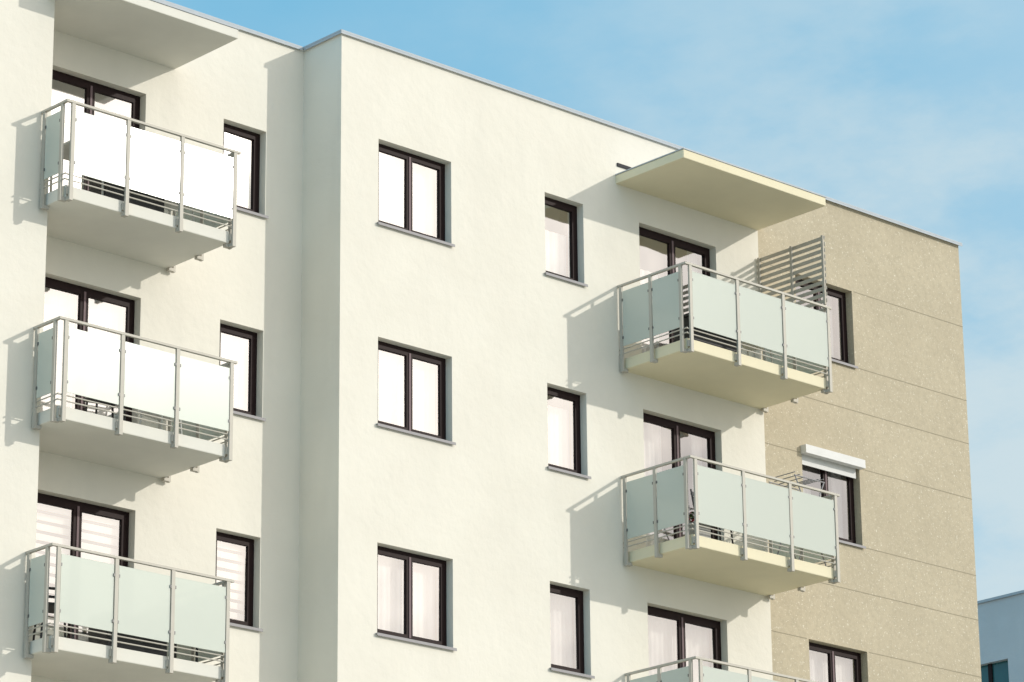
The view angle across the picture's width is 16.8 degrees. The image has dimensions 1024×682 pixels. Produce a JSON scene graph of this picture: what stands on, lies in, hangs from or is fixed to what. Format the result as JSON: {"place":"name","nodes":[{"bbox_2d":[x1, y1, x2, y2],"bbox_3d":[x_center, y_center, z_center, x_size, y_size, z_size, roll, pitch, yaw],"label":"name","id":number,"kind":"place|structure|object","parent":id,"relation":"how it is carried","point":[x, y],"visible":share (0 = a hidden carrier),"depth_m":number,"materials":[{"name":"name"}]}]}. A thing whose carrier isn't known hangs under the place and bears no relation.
{"place":"outdoors","nodes":[
{"label":"outdoors","id":0,"kind":"place"},
{"bbox_2d":[49,140,103,194],"bbox_3d":[-5.464,-2.053,43.619,0.600,0.710,0.560,16,-24,-40],"label":"garden chair","id":1,"kind":"object","parent":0,"point":[66,150],"visible":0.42,"depth_m":43.59,"materials":[{"name":"white plastic"}]},
{"bbox_2d":[174,644,197,661],"bbox_3d":[-4.225,3.731,42.980,0.600,0.710,0.560,16,-24,-40],"label":"balcony table","id":2,"kind":"object","parent":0,"point":[175,655],"visible":0.08,"depth_m":43.24,"materials":[{"name":"black metal"}]},
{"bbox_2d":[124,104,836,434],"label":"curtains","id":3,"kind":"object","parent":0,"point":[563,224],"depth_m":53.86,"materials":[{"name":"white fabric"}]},
{"bbox_2d":[166,0,1023,600],"label":"sky","id":4,"kind":"structure","parent":0,"point":[910,112],"materials":[{"name":"blue"}]},
{"bbox_2d":[977,593,1023,681],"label":"walls","id":5,"kind":"structure","parent":0,"point":[1001,629],"depth_m":75.69,"materials":[{"name":"blue paint"}]},
{"bbox_2d":[988,664,992,681],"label":"frames","id":6,"kind":"structure","parent":5,"relation":"attached to","point":[990,672],"depth_m":75.86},
{"bbox_2d":[981,660,1008,681],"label":"window glass","id":7,"kind":"object","parent":5,"relation":"attached to","point":[1000,672],"visible":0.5,"depth_m":75.75,"materials":[{"name":"teal glass"}]},
{"bbox_2d":[977,590,1023,603],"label":"coping","id":8,"kind":"object","parent":5,"relation":"on","point":[1000,597],"depth_m":75.91,"materials":[{"name":"metal"}]},
{"label":"ground","id":9,"kind":"structure","parent":0,"visible":0},
{"bbox_2d":[0,0,772,681],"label":"white walls","id":10,"kind":"structure","parent":9,"relation":"on","point":[320,486],"depth_m":46.86,"materials":[{"name":"white paint"}]},
{"bbox_2d":[28,185,228,681],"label":"balcony slab","id":11,"kind":"structure","parent":10,"relation":"attached to","point":[89,219],"depth_m":43.19,"materials":[{"name":"white concrete"}]},
{"bbox_2d":[33,587,74,640],"bbox_3d":[-5.518,3.205,41.635,0.486,0.884,0.440,7,-20,-20],"label":"garden chair","id":12,"kind":"object","parent":11,"relation":"on","point":[50,607],"visible":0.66,"depth_m":41.51,"materials":[{"name":"plastic"}]},
{"bbox_2d":[83,397,125,420],"bbox_3d":[-5.049,0.710,43.176,0.440,0.884,0.486,9,-21,-27],"label":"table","id":13,"kind":"object","parent":11,"relation":"on","point":[103,402],"visible":0.13,"depth_m":43.23,"materials":[{"name":"plastic"}]},
{"bbox_2d":[87,177,163,212],"bbox_3d":[-4.880,-1.818,43.962,0.940,0.470,0.440,16,-24,-40],"label":"storage box","id":14,"kind":"object","parent":11,"relation":"on","point":[131,201],"visible":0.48,"depth_m":43.78,"materials":[{"name":"plastic"}]},
{"bbox_2d":[88,628,166,655],"bbox_3d":[-4.678,3.631,42.288,0.940,0.470,0.440,16,-24,-40],"label":"storage box","id":15,"kind":"object","parent":11,"relation":"on","point":[127,646],"visible":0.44,"depth_m":42.08,"materials":[{"name":"plastic"}]},
{"bbox_2d":[23,98,240,681],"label":"railing","id":16,"kind":"object","parent":11,"relation":"on","point":[227,458],"visible":0.86,"depth_m":42.77,"materials":[{"name":"metal"}]},
{"bbox_2d":[28,110,232,661],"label":"glass panels","id":17,"kind":"object","parent":16,"relation":"attached to","point":[87,585],"visible":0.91,"depth_m":42.84,"materials":[{"name":"white glass"}]},
{"bbox_2d":[27,118,233,643],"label":"clamps","id":18,"kind":"object","parent":16,"relation":"attached to","point":[124,396],"visible":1,"depth_m":42.71,"materials":[{"name":"grey metal"}]},
{"bbox_2d":[138,410,181,433],"bbox_3d":[-4.458,0.922,43.831,0.486,0.884,0.440,-13,-22,34],"label":"garden chair","id":19,"kind":"object","parent":11,"relation":"on","point":[158,419],"visible":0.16,"depth_m":43.80,"materials":[{"name":"paint"}]},
{"bbox_2d":[164,199,194,221],"bbox_3d":[-4.380,-1.774,44.757,0.486,0.884,0.440,-9,-20,23],"label":"garden chair","id":20,"kind":"object","parent":11,"relation":"on","point":[173,206],"visible":0.08,"depth_m":44.80,"materials":[{"name":"paint"}]},
{"bbox_2d":[33,503,244,640],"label":"zebra blinds","id":21,"kind":"object","parent":10,"relation":"attached to","point":[115,542],"visible":0.26,"depth_m":43.75,"materials":[{"name":"fabric"}]},
{"bbox_2d":[54,0,237,68],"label":"canopy","id":22,"kind":"object","parent":10,"relation":"attached to","point":[160,34],"visible":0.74,"depth_m":45.02,"materials":[{"name":"white paint"}]},
{"bbox_2d":[41,97,850,681],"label":"curtains","id":23,"kind":"object","parent":10,"relation":"attached to","point":[391,411],"visible":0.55,"depth_m":47.34,"materials":[{"name":"fabric"}]},
{"bbox_2d":[37,70,861,681],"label":"window frames","id":24,"kind":"structure","parent":10,"relation":"attached to","point":[247,544],"depth_m":47.09,"materials":[{"name":"brown plastic"}]},
{"bbox_2d":[74,86,834,681],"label":"sash cover strips","id":25,"kind":"object","parent":24,"relation":"attached to","point":[410,424],"visible":0.53,"depth_m":46.82,"materials":[{"name":"plastic"}]},
{"bbox_2d":[230,207,865,678],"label":"window sills","id":26,"kind":"structure","parent":10,"relation":"attached to","point":[454,443],"depth_m":46.85,"materials":[{"name":"grey metal"}]},
{"bbox_2d":[156,0,961,245],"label":"roof coping","id":27,"kind":"object","parent":10,"relation":"on","point":[325,38],"visible":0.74,"depth_m":49.16,"materials":[{"name":"metal"}]},
{"bbox_2d":[617,163,630,168],"bbox_3d":[1.630,-2.540,50.664,0.280,0.050,0.040,16,-24,-40],"label":"roof scupper","id":28,"kind":"object","parent":10,"relation":"attached to","point":[622,166],"visible":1,"depth_m":50.63,"materials":[{"name":"grey metal"}]},
{"bbox_2d":[624,338,833,595],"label":"balcony slab","id":29,"kind":"structure","parent":10,"relation":"attached to","point":[708,369],"depth_m":49.47,"materials":[{"name":"beige concrete"}]},
{"bbox_2d":[689,511,711,537],"bbox_3d":[2.581,2.549,48.117,0.350,0.372,0.252,16,-24,-40],"label":"flower planter","id":30,"kind":"object","parent":29,"relation":"on","point":[703,534],"visible":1,"depth_m":48.03,"materials":[{"name":"plastic"}]},
{"bbox_2d":[674,313,736,351],"bbox_3d":[2.766,-0.055,49.480,0.940,0.470,0.440,16,-24,-40],"label":"storage box","id":31,"kind":"object","parent":29,"relation":"on","point":[703,340],"visible":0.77,"depth_m":49.24,"materials":[{"name":"plastic"}]},
{"bbox_2d":[690,489,733,543],"bbox_3d":[2.809,2.514,48.824,0.486,0.884,0.440,-11,-21,28],"label":"garden chair","id":32,"kind":"object","parent":29,"relation":"on","point":[692,494],"visible":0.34,"depth_m":48.80,"materials":[{"name":"plastic"}]},
{"bbox_2d":[617,261,840,681],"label":"railing","id":33,"kind":"object","parent":29,"relation":"on","point":[827,376],"visible":0.88,"depth_m":48.99,"materials":[{"name":"metal"}]},
{"bbox_2d":[622,271,835,681],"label":"glass panels","id":34,"kind":"object","parent":33,"relation":"attached to","point":[720,504],"visible":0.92,"depth_m":49.18,"materials":[{"name":"white glass"}]},
{"bbox_2d":[622,278,836,681],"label":"clamps","id":35,"kind":"object","parent":33,"relation":"attached to","point":[697,472],"visible":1,"depth_m":49.20,"materials":[{"name":"grey metal"}]},
{"bbox_2d":[741,341,772,362],"bbox_3d":[3.522,0.060,50.497,0.486,0.884,0.440,-7,-19,18],"label":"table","id":36,"kind":"object","parent":29,"relation":"on","point":[748,348],"visible":0.29,"depth_m":50.53,"materials":[{"name":"paint"}]},
{"bbox_2d":[769,471,826,566],"bbox_3d":[4.119,2.630,49.942,0.640,1.351,0.520,16,-24,-40],"label":"clothes drying rack","id":37,"kind":"object","parent":29,"relation":"on","point":[809,480],"visible":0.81,"depth_m":50.03,"materials":[{"name":"metal"}]},
{"bbox_2d":[757,235,827,307],"bbox_3d":[4.155,-0.881,51.561,0.043,1.100,1.350,16,-24,-40],"label":"privacy screen","id":38,"kind":"object","parent":10,"relation":"attached to","point":[791,261],"visible":0.72,"depth_m":51.50,"materials":[{"name":"paint"}]},
{"bbox_2d":[35,80,830,662],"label":"room backs","id":39,"kind":"object","parent":9,"relation":"on","point":[653,254],"visible":0.08,"depth_m":50.71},
{"bbox_2d":[434,199,981,681],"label":"wall","id":40,"kind":"structure","parent":9,"relation":"on","point":[892,263],"depth_m":53.34,"materials":[{"name":"beige paint"}]},
{"bbox_2d":[616,149,825,229],"bbox_3d":[3.044,-2.192,50.991,2.990,0.130,1.490,16,-24,-40],"label":"canopy","id":41,"kind":"object","parent":40,"relation":"attached to","point":[704,184],"visible":1,"depth_m":50.77,"materials":[{"name":"beige paint"}]},
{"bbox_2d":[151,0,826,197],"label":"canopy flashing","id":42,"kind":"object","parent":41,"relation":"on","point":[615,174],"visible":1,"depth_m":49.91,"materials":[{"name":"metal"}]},
{"bbox_2d":[801,444,865,478],"bbox_3d":[4.819,1.819,52.251,1.320,0.270,0.165,16,-24,-40],"label":"roller shutter box","id":43,"kind":"object","parent":40,"relation":"attached to","point":[829,461],"visible":1,"depth_m":52.23,"materials":[{"name":"paint"}]},
{"bbox_2d":[761,262,981,677],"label":"render joints","id":44,"kind":"object","parent":40,"relation":"attached to","point":[902,480],"visible":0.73,"depth_m":53.23,"materials":[{"name":"beige paint"}]}
]}

